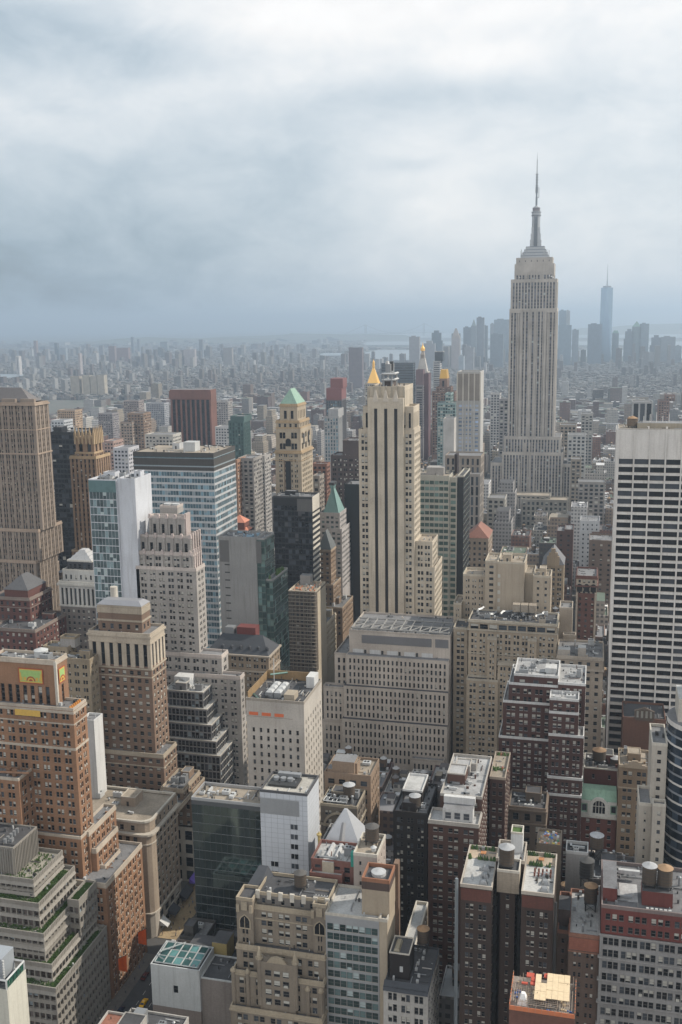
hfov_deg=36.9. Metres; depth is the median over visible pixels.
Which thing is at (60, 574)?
city building
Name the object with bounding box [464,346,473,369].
downtown tower
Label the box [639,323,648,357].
downtown tower
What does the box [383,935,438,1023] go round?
white loft
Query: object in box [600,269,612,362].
glass skyscraper
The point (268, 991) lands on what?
window
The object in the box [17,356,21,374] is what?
power station chimney
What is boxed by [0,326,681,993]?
ground
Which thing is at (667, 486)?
window
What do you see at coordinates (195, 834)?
window
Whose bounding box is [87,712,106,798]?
office building
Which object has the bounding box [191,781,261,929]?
glass podium
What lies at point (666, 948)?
window
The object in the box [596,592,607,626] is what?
city building
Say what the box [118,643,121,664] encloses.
window
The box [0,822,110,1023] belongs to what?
terraced office
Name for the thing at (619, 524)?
window
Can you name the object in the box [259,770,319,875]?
tiled tower
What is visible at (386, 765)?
city building
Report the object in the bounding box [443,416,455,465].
white slab
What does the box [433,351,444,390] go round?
office tower
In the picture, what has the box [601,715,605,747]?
city building
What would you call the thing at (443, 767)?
city building
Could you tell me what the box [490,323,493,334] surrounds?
downtown tower
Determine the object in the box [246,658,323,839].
stone building
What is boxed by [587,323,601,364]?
downtown tower
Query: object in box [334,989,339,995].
window
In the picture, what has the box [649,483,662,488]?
window
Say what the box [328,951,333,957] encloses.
window
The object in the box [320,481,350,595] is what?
green pyramid tower
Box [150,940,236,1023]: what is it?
building
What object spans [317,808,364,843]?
pyramid roof building
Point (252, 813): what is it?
window
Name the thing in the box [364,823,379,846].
water tower
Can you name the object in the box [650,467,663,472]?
window
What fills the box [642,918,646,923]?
window
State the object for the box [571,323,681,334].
hills
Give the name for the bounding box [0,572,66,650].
brick block
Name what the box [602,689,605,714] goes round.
city building
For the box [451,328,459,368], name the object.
downtown tower
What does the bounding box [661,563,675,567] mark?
window
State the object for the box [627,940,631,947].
window
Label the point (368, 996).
window
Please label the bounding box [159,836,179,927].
window
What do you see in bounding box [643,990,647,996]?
window
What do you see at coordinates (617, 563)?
window
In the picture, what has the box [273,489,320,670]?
black tower
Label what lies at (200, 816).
window
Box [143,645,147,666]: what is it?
window
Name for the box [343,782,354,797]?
water tower
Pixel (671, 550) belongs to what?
window
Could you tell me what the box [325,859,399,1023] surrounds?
glass loft
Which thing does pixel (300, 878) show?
water tower
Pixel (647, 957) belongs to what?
window
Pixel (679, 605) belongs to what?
window
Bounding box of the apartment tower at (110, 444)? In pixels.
[104,438,123,470]
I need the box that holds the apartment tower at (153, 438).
[145,432,181,447]
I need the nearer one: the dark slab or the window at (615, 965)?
the window at (615, 965)
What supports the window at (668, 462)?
in the striped slab at (644, 664)
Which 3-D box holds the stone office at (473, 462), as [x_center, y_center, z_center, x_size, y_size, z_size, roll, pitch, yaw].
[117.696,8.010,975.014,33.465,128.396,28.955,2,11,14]
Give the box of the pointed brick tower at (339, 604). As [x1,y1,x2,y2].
[320,529,352,647]
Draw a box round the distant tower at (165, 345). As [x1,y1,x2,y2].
[160,342,168,351]
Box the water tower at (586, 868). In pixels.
[579,856,594,886]
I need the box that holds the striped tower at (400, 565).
[358,361,441,615]
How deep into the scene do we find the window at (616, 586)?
516.85 m
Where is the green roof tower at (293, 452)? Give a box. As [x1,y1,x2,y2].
[274,388,313,493]
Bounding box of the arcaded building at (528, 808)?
[508,785,548,851]
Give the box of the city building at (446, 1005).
[439,963,459,1023]
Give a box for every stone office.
[445,451,483,521]
[469,470,482,530]
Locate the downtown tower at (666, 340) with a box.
[660,336,675,363]
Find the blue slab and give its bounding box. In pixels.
[349,347,363,389]
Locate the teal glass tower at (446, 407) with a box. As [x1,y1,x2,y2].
[437,392,455,465]
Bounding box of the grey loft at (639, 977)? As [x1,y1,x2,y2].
[595,859,681,1023]
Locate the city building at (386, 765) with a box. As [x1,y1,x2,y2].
[379,756,393,778]
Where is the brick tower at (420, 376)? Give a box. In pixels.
[416,369,424,384]
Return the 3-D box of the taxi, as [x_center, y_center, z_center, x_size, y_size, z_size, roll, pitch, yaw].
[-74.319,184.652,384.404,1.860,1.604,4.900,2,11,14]
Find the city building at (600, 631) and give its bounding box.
[595,624,604,640]
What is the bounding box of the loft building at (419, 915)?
[405,900,427,945]
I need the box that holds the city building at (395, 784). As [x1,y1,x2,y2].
[384,774,404,792]
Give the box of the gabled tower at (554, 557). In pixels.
[542,544,565,611]
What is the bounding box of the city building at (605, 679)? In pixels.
[603,667,606,691]
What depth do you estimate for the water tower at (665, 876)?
299.44 m
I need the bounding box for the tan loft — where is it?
[615,745,647,856]
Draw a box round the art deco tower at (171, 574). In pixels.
[136,502,247,785]
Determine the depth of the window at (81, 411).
1658.28 m
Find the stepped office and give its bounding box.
[167,672,234,783]
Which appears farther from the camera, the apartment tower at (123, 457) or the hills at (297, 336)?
the hills at (297, 336)
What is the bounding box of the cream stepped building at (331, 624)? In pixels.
[326,608,336,682]
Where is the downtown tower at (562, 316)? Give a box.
[559,310,566,324]
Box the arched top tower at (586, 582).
[575,566,597,640]
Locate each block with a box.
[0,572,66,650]
[0,945,29,1023]
[210,623,281,707]
[235,456,245,515]
[237,454,263,530]
[262,453,272,531]
[313,462,330,505]
[313,473,324,541]
[331,437,358,507]
[351,832,385,885]
[453,552,551,623]
[453,602,559,761]
[454,824,556,1023]
[469,521,492,567]
[487,494,506,539]
[489,392,500,471]
[498,398,507,455]
[498,657,586,881]
[517,492,567,526]
[556,600,603,777]
[560,423,576,457]
[565,840,588,891]
[567,432,585,477]
[569,456,581,510]
[578,478,604,523]
[581,412,592,464]
[588,533,611,620]
[588,849,634,887]
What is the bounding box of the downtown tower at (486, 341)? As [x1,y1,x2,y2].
[484,325,487,360]
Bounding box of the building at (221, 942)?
[176,930,236,956]
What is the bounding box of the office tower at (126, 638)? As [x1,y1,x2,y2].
[86,586,176,790]
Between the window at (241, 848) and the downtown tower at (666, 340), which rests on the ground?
the downtown tower at (666, 340)
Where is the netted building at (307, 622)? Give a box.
[288,573,326,706]
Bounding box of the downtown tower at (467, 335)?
[463,326,470,345]
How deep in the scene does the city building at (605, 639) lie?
650.25 m
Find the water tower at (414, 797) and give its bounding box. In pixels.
[409,793,420,811]
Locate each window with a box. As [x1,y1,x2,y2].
[0,422,60,607]
[0,735,144,993]
[2,593,64,637]
[14,868,108,1023]
[52,421,72,429]
[53,460,74,568]
[58,411,82,427]
[74,494,90,554]
[93,642,96,653]
[94,568,121,623]
[99,415,118,438]
[101,642,105,663]
[104,707,174,790]
[105,441,122,469]
[109,643,113,663]
[115,448,137,471]
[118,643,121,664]
[121,424,135,444]
[124,401,143,420]
[126,644,130,665]
[129,414,150,449]
[133,456,213,458]
[134,465,213,467]
[135,644,138,665]
[141,577,245,784]
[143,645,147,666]
[144,470,236,647]
[146,404,168,429]
[146,435,180,444]
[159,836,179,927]
[169,708,233,783]
[185,831,191,839]
[186,844,192,853]
[186,857,192,866]
[187,870,193,878]
[192,804,197,812]
[192,813,197,821]
[193,822,197,831]
[193,832,198,840]
[193,841,198,849]
[194,850,256,929]
[198,805,202,813]
[198,814,203,822]
[198,823,203,831]
[199,832,203,840]
[199,841,204,849]
[203,805,208,814]
[204,815,208,823]
[204,824,209,832]
[204,833,209,841]
[205,842,209,850]
[209,806,214,814]
[209,815,214,823]
[210,824,214,832]
[210,833,215,842]
[210,843,215,851]
[215,807,219,815]
[215,816,220,824]
[215,825,220,833]
[216,429,228,443]
[216,834,221,842]
[216,843,221,851]
[217,402,231,425]
[220,807,225,815]
[221,816,226,825]
[221,826,226,834]
[221,835,226,843]
[222,844,227,852]
[222,853,227,861]
[226,808,231,816]
[227,817,231,825]
[227,826,232,835]
[227,835,232,844]
[228,845,232,853]
[228,854,233,862]
[230,423,246,457]
[232,808,237,817]
[232,818,237,826]
[233,827,237,835]
[233,836,238,844]
[233,845,238,853]
[234,854,238,862]
[236,901,251,929]
[237,977,326,1023]
[238,462,241,514]
[238,809,243,817]
[238,818,243,827]
[238,827,243,836]
[239,837,243,845]
[239,846,244,854]
[239,855,244,863]
[241,459,262,530]
[244,810,248,818]
[244,819,249,827]
[244,828,249,836]
[244,837,249,846]
[245,847,250,855]
[245,856,250,864]
[249,810,254,819]
[250,820,255,828]
[250,829,255,837]
[250,838,255,846]
[251,847,255,855]
[251,856,256,865]
[255,811,260,819]
[255,820,260,828]
[256,829,260,838]
[256,839,260,847]
[256,848,261,856]
[257,857,261,865]
[259,572,289,670]
[262,457,271,531]
[265,970,270,975]
[265,979,271,985]
[266,989,271,994]
[266,998,271,1004]
[271,861,277,866]
[274,971,279,976]
[274,980,279,986]
[274,990,280,996]
[275,549,312,600]
[275,999,280,1005]
[280,440,309,491]
[283,972,288,978]
[283,982,288,988]
[283,991,288,997]
[283,1000,289,1006]
[286,439,290,445]
[290,824,297,829]
[291,834,297,839]
[291,844,297,849]
[291,854,298,859]
[291,864,298,868]
[311,908,325,936]
[312,988,316,993]
[314,465,329,505]
[315,478,323,510]
[325,418,337,461]
[326,658,444,769]
[327,401,340,414]
[327,923,332,929]
[327,932,332,938]
[327,941,332,948]
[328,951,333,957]
[328,960,333,966]
[328,969,333,975]
[328,979,333,985]
[328,988,333,994]
[328,997,333,1003]
[329,1006,333,1012]
[329,1015,334,1021]
[333,459,358,507]
[333,923,338,930]
[334,933,338,939]
[334,942,339,948]
[334,952,339,958]
[334,961,339,967]
[334,970,339,976]
[334,980,339,986]
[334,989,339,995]
[335,998,340,1004]
[335,1007,340,1013]
[335,1016,340,1022]
[340,924,345,931]
[340,934,345,940]
[340,943,345,949]
[340,953,345,959]
[340,962,345,968]
[340,971,345,977]
[341,981,345,986]
[341,990,346,996]
[341,999,346,1005]
[341,1008,346,1014]
[341,1017,346,1023]
[346,925,351,931]
[346,935,351,941]
[346,944,351,950]
[346,953,351,960]
[347,963,352,969]
[347,972,352,978]
[347,981,352,987]
[347,991,352,997]
[347,1000,352,1006]
[347,1009,352,1015]
[347,1018,352,1023]
[352,926,357,932]
[353,936,358,942]
[353,945,358,951]
[353,954,358,960]
[353,964,358,970]
[353,973,358,979]
[353,982,358,988]
[353,992,358,998]
[353,1001,358,1007]
[354,1010,358,1016]
[359,927,364,933]
[359,936,364,943]
[359,946,364,952]
[359,955,364,961]
[359,965,364,971]
[359,974,364,980]
[359,983,364,989]
[360,993,365,999]
[360,1002,365,1008]
[360,1011,365,1017]
[362,459,441,613]
[365,928,370,934]
[365,937,370,943]
[365,947,370,953]
[365,956,370,962]
[366,413,367,427]
[366,966,371,972]
[366,975,371,981]
[366,984,371,990]
[366,993,371,1000]
[366,1003,371,1009]
[366,1012,371,1018]
[372,929,377,935]
[372,938,377,944]
[372,948,377,954]
[372,957,377,963]
[372,966,377,973]
[372,976,377,982]
[372,985,377,991]
[372,994,377,1000]
[372,1004,377,1010]
[372,1013,377,1019]
[381,365,414,403]
[401,875,423,934]
[409,413,410,427]
[417,387,423,437]
[420,474,469,615]
[433,380,453,453]
[434,362,441,389]
[438,395,454,464]
[445,812,450,818]
[447,458,478,472]
[454,813,459,819]
[456,596,482,616]
[456,632,552,761]
[463,814,469,820]
[464,942,545,1023]
[469,542,485,566]
[471,477,477,528]
[471,624,477,628]
[480,624,487,628]
[489,501,502,528]
[489,625,496,629]
[490,395,498,471]
[492,293,568,508]
[499,625,506,629]
[500,401,506,455]
[502,695,585,881]
[508,626,515,630]
[513,812,518,818]
[518,497,565,524]
[518,626,525,630]
[524,814,529,820]
[524,826,529,832]
[527,627,535,631]
[536,815,541,821]
[537,627,544,632]
[547,568,561,609]
[547,628,554,632]
[560,535,569,577]
[561,427,574,456]
[568,437,584,477]
[571,462,579,503]
[577,584,595,591]
[578,580,594,638]
[579,484,602,523]
[582,416,591,463]
[582,524,596,565]
[592,544,609,603]
[593,801,604,813]
[601,984,605,990]
[602,949,606,955]
[602,961,606,967]
[603,937,607,943]
[607,962,611,968]
[607,973,611,979]
[608,615,681,752]
[608,938,612,944]
[608,950,612,956]
[611,807,615,812]
[612,974,616,980]
[612,986,616,992]
[613,607,626,611]
[613,950,617,957]
[613,962,617,969]
[614,577,627,581]
[614,584,627,589]
[614,592,627,596]
[614,600,626,604]
[614,939,618,945]
[615,554,628,558]
[615,561,628,565]
[615,569,628,573]
[616,522,629,526]
[616,530,629,534]
[616,538,629,542]
[616,546,629,550]
[617,499,630,503]
[617,507,630,511]
[617,514,630,519]
[618,467,632,471]
[618,475,631,479]
[618,483,631,487]
[618,491,631,495]
[619,459,632,463]
[619,915,623,920]
[619,987,623,993]
[620,963,624,969]
[620,975,624,981]
[621,939,625,946]
[621,951,625,958]
[625,976,629,982]
[625,987,629,994]
[626,952,630,958]
[626,964,630,970]
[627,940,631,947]
[629,585,642,589]
[629,593,642,597]
[629,600,642,605]
[629,608,641,612]
[630,562,643,566]
[630,570,643,574]
[630,577,643,582]
[630,988,634,994]
[631,538,644,543]
[631,546,644,551]
[631,554,644,558]
[631,965,635,971]
[631,976,635,983]
[632,507,646,511]
[632,515,645,519]
[632,523,645,527]
[632,531,645,535]
[632,941,636,947]
[632,953,636,959]
[633,404,651,420]
[633,483,647,487]
[633,491,646,495]
[633,499,646,503]
[634,459,648,463]
[634,467,647,471]
[634,475,647,479]
[635,917,639,922]
[637,711,651,718]
[638,977,642,984]
[638,989,642,996]
[639,954,643,960]
[639,966,643,972]
[640,942,644,948]
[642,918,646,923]
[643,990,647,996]
[644,601,657,605]
[644,609,657,613]
[644,966,648,973]
[644,978,648,984]
[645,570,659,575]
[645,578,658,582]
[645,586,658,590]
[645,594,658,598]
[645,943,650,949]
[645,954,649,961]
[646,547,660,551]
[646,555,659,559]
[646,563,659,567]
[647,523,661,528]
[647,531,660,535]
[647,539,660,543]
[648,499,662,504]
[648,507,661,512]
[648,515,661,520]
[649,475,663,480]
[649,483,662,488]
[649,491,662,496]
[649,979,653,985]
[649,991,653,997]
[650,459,664,464]
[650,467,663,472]
[650,955,655,962]
[650,967,654,973]
[651,943,655,950]
[656,992,660,998]
[657,980,661,986]
[658,956,662,963]
[659,397,673,420]
[659,610,672,614]
[659,944,663,951]
[660,587,673,591]
[660,594,673,599]
[660,602,673,606]
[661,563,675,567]
[661,571,674,575]
[661,579,674,583]
[662,540,676,544]
[662,547,675,552]
[662,555,675,560]
[662,992,666,999]
[663,524,676,528]
[663,532,676,536]
[663,969,667,975]
[663,981,667,987]
[664,500,678,504]
[664,508,677,512]
[664,516,677,520]
[664,945,668,951]
[664,957,668,963]
[665,476,679,480]
[665,484,678,488]
[665,492,678,496]
[666,460,680,464]
[666,468,679,472]
[668,981,672,988]
[669,958,673,964]
[669,970,673,976]
[670,946,674,952]
[675,603,681,607]
[675,922,679,927]
[675,994,679,1001]
[676,587,681,591]
[676,595,681,599]
[676,971,680,977]
[676,982,680,989]
[677,959,681,965]
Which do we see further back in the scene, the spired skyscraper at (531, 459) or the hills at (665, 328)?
the hills at (665, 328)
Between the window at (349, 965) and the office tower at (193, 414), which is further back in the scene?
the office tower at (193, 414)
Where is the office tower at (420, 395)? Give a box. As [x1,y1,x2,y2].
[416,385,423,460]
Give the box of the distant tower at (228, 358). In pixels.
[223,348,233,365]
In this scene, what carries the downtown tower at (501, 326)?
on the ground
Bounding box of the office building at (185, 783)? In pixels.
[160,766,204,826]
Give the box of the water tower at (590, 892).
[584,882,597,911]
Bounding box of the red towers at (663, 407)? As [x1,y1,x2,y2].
[657,394,674,420]
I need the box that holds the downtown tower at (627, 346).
[623,329,632,361]
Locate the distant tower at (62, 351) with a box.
[58,348,67,359]
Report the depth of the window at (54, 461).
787.72 m
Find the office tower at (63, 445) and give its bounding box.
[50,426,97,569]
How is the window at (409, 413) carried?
in the striped tower at (400, 565)
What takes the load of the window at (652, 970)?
in the grey loft at (639, 977)
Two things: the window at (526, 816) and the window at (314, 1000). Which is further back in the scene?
the window at (526, 816)
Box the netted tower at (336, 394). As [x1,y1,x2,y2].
[326,378,346,439]
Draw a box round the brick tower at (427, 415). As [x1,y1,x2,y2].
[424,373,430,460]
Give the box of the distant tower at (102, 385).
[97,375,107,394]
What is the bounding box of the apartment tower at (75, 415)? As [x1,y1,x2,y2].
[57,409,82,427]
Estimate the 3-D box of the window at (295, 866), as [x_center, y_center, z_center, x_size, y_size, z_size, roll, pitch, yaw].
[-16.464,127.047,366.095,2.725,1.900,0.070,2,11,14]
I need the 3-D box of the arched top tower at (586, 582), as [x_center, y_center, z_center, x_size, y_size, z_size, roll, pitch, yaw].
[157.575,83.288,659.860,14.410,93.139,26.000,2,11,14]
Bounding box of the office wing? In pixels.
[67,879,97,935]
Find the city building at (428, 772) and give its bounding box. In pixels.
[412,769,432,782]
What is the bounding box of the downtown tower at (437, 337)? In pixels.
[432,330,442,350]
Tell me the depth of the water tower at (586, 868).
331.66 m
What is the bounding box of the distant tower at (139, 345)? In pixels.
[137,339,140,352]
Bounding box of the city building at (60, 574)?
[59,570,62,579]
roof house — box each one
[237,515,248,529]
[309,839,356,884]
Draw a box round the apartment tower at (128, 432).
[120,420,135,444]
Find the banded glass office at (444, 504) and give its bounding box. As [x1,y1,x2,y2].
[420,453,469,615]
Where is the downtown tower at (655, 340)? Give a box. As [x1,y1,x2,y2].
[649,335,660,361]
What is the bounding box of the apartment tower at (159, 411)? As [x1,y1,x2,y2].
[146,402,168,430]
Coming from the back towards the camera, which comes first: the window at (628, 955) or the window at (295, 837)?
the window at (295, 837)
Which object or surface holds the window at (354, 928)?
in the glass loft at (362, 925)
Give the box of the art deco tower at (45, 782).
[0,647,146,998]
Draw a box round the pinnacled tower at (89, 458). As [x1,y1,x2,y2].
[69,424,110,555]
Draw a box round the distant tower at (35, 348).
[33,341,37,357]
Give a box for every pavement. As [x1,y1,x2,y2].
[96,590,575,1023]
[158,885,195,939]
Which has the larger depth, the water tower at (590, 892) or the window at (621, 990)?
the water tower at (590, 892)
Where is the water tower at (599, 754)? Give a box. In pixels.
[592,747,606,762]
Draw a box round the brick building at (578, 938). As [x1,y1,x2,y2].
[556,888,599,1023]
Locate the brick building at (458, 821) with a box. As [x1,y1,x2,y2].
[428,753,491,983]
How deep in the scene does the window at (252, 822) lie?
368.43 m
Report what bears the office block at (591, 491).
on the pavement at (120, 997)
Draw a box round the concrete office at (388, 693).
[323,611,454,771]
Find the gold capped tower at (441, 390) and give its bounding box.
[432,369,456,459]
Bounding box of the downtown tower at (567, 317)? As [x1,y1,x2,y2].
[566,310,569,324]
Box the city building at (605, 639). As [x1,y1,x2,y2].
[602,625,608,666]
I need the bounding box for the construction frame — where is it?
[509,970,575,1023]
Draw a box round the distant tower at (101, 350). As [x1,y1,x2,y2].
[99,345,104,356]
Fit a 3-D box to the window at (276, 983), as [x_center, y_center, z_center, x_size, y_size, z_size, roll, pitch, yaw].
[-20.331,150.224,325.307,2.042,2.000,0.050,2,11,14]
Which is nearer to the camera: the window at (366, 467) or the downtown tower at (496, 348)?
the window at (366, 467)
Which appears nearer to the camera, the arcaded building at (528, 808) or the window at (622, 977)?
the window at (622, 977)
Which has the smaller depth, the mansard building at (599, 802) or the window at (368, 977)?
the window at (368, 977)
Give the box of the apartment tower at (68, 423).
[51,419,72,431]
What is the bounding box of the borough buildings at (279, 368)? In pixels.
[0,337,681,400]
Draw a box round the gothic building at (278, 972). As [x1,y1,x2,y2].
[229,865,337,1023]
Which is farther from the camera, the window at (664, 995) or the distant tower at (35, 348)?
the distant tower at (35, 348)
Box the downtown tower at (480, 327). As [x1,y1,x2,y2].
[476,317,484,366]
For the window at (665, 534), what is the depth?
506.36 m
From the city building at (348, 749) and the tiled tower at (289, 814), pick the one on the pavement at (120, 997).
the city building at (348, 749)
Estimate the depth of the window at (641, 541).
510.58 m
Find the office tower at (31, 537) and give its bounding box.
[0,387,63,621]
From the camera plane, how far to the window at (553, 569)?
711.56 m
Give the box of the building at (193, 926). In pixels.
[179,917,236,946]
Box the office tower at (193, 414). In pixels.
[169,388,216,444]
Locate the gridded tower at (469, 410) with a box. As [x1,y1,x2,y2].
[456,370,483,451]
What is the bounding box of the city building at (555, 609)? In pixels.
[552,606,558,640]
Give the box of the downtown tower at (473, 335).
[471,320,475,352]
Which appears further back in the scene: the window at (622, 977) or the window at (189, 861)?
the window at (189, 861)
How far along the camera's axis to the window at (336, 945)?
323.60 m
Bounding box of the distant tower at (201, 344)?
[199,339,203,356]
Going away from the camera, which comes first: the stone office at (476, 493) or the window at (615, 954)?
the window at (615, 954)
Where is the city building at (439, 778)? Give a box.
[432,771,445,806]
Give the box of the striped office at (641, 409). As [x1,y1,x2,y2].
[631,400,652,420]
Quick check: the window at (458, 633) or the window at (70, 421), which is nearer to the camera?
the window at (458, 633)
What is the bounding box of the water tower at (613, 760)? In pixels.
[610,755,617,765]
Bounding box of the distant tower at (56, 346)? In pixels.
[54,343,58,359]
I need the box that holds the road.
[121,714,323,1012]
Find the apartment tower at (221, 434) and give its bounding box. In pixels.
[215,425,228,444]
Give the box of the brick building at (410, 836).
[393,773,437,935]
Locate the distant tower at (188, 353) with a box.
[184,349,196,365]
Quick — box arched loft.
[320,784,366,838]
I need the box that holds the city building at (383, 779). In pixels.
[379,772,388,794]
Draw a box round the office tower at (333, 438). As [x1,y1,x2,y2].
[324,407,343,481]
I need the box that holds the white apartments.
[579,515,599,566]
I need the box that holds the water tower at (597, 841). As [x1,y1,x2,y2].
[590,831,603,859]
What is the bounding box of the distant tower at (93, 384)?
[90,376,97,394]
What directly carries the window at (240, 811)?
in the glass podium
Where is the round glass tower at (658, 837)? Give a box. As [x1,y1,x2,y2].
[634,685,681,867]
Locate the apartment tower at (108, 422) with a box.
[98,412,119,438]
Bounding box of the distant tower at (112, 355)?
[108,346,116,362]
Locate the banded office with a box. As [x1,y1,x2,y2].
[133,441,237,647]
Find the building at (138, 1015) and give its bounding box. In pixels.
[98,1007,188,1023]
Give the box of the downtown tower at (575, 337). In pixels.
[571,329,578,365]
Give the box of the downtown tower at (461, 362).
[459,355,464,370]
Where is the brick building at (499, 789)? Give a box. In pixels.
[489,751,510,846]
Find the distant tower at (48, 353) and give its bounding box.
[46,349,50,359]
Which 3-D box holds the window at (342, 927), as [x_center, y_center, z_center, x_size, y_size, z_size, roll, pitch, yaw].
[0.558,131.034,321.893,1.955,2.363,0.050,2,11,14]
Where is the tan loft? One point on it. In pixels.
(632, 769)
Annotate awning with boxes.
[160,915,170,926]
[168,902,180,915]
[179,884,192,898]
[189,873,194,883]
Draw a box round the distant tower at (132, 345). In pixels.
[131,337,134,353]
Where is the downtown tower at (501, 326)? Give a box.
[494,319,508,361]
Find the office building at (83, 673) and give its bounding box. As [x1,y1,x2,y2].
[43,633,100,712]
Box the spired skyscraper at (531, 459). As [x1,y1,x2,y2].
[490,152,570,510]
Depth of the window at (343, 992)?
326.14 m
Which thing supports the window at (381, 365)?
in the dark slab
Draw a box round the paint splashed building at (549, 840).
[536,828,561,973]
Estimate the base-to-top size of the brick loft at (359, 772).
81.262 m
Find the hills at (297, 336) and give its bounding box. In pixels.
[212,333,409,340]
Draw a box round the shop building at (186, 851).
[178,824,193,880]
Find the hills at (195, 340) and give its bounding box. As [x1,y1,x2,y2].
[70,337,287,343]
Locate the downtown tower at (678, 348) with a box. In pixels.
[675,345,681,363]
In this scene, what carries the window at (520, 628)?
in the hotel block at (490, 646)
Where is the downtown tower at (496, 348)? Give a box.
[490,333,503,367]
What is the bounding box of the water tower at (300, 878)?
[293,869,307,890]
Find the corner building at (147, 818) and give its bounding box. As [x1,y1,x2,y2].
[92,785,181,938]
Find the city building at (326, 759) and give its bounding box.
[323,753,331,770]
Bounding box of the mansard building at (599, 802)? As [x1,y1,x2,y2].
[580,748,617,851]
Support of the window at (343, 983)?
in the glass loft at (362, 925)
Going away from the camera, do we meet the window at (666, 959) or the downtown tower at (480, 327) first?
the window at (666, 959)
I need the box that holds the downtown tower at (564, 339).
[558,324,571,364]
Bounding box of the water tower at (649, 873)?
[642,861,657,888]
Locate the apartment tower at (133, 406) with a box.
[123,400,143,420]
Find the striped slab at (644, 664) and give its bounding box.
[605,412,681,754]
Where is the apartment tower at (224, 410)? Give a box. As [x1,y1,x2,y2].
[217,400,232,425]
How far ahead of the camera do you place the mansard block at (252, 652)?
568.93 m
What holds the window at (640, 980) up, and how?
in the grey loft at (639, 977)
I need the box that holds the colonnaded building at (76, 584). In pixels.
[57,548,96,651]
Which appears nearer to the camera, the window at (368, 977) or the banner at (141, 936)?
the window at (368, 977)
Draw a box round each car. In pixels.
[117,1006,124,1011]
[140,972,148,980]
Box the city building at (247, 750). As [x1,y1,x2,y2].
[246,717,248,785]
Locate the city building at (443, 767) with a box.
[430,763,448,782]
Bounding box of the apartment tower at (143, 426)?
[127,412,151,449]
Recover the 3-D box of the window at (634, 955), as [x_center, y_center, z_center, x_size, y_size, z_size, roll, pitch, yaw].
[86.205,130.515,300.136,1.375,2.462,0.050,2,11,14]
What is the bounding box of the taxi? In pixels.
[139,998,148,1007]
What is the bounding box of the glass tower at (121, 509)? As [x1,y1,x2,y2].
[88,470,152,623]
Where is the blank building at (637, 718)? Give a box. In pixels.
[620,701,665,749]
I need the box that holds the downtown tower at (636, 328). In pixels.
[631,322,640,361]
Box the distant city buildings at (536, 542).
[49,383,681,589]
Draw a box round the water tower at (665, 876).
[657,863,673,890]
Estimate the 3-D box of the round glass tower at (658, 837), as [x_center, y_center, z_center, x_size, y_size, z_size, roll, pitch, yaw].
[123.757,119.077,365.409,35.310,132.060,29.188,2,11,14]
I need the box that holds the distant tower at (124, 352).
[116,348,129,361]
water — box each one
[0,374,22,377]
[320,353,341,355]
[363,341,681,344]
[365,350,681,359]
[379,333,681,337]
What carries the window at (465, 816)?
in the brick building at (458, 821)
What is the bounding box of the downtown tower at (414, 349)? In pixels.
[409,336,419,367]
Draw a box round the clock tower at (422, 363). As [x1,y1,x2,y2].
[418,344,429,372]
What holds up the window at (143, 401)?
in the apartment tower at (133, 406)
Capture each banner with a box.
[118,954,127,971]
[137,928,146,944]
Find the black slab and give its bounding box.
[344,479,360,623]
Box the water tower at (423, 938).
[417,925,429,951]
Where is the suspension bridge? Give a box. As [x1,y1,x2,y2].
[346,323,442,334]
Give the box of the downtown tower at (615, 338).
[611,330,618,362]
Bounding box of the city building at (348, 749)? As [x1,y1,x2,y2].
[336,745,359,756]
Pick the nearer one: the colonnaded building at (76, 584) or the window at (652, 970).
the window at (652, 970)
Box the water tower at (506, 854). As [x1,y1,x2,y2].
[499,843,514,868]
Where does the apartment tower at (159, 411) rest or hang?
on the ground
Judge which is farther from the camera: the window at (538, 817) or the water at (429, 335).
the water at (429, 335)
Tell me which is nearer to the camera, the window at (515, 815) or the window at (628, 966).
the window at (628, 966)
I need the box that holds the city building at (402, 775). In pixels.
[389,766,411,781]
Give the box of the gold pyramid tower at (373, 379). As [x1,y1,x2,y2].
[365,359,381,404]
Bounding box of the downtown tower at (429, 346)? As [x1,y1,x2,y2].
[424,341,435,368]
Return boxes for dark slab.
[381,363,414,403]
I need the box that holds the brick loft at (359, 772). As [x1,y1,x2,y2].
[324,753,379,832]
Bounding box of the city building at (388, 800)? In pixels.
[380,791,399,841]
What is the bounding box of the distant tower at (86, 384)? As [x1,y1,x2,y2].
[82,375,91,394]
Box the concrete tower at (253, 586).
[218,530,289,670]
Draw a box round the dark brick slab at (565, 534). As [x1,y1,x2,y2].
[557,524,573,600]
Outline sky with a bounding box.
[0,0,681,334]
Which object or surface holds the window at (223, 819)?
in the glass podium
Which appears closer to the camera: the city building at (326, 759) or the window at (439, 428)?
the city building at (326, 759)
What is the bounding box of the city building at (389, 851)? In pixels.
[386,834,392,864]
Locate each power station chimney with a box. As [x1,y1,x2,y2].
[15,356,18,374]
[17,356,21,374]
[78,353,82,373]
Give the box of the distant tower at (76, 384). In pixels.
[70,376,82,393]
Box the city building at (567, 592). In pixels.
[564,578,570,600]
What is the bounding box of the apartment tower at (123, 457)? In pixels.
[113,445,138,473]
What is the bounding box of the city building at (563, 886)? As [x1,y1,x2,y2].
[561,881,564,890]
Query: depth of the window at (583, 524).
894.03 m
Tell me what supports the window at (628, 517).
in the striped slab at (644, 664)
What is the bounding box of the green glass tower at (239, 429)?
[228,414,251,459]
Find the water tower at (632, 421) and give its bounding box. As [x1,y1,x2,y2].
[627,416,637,427]

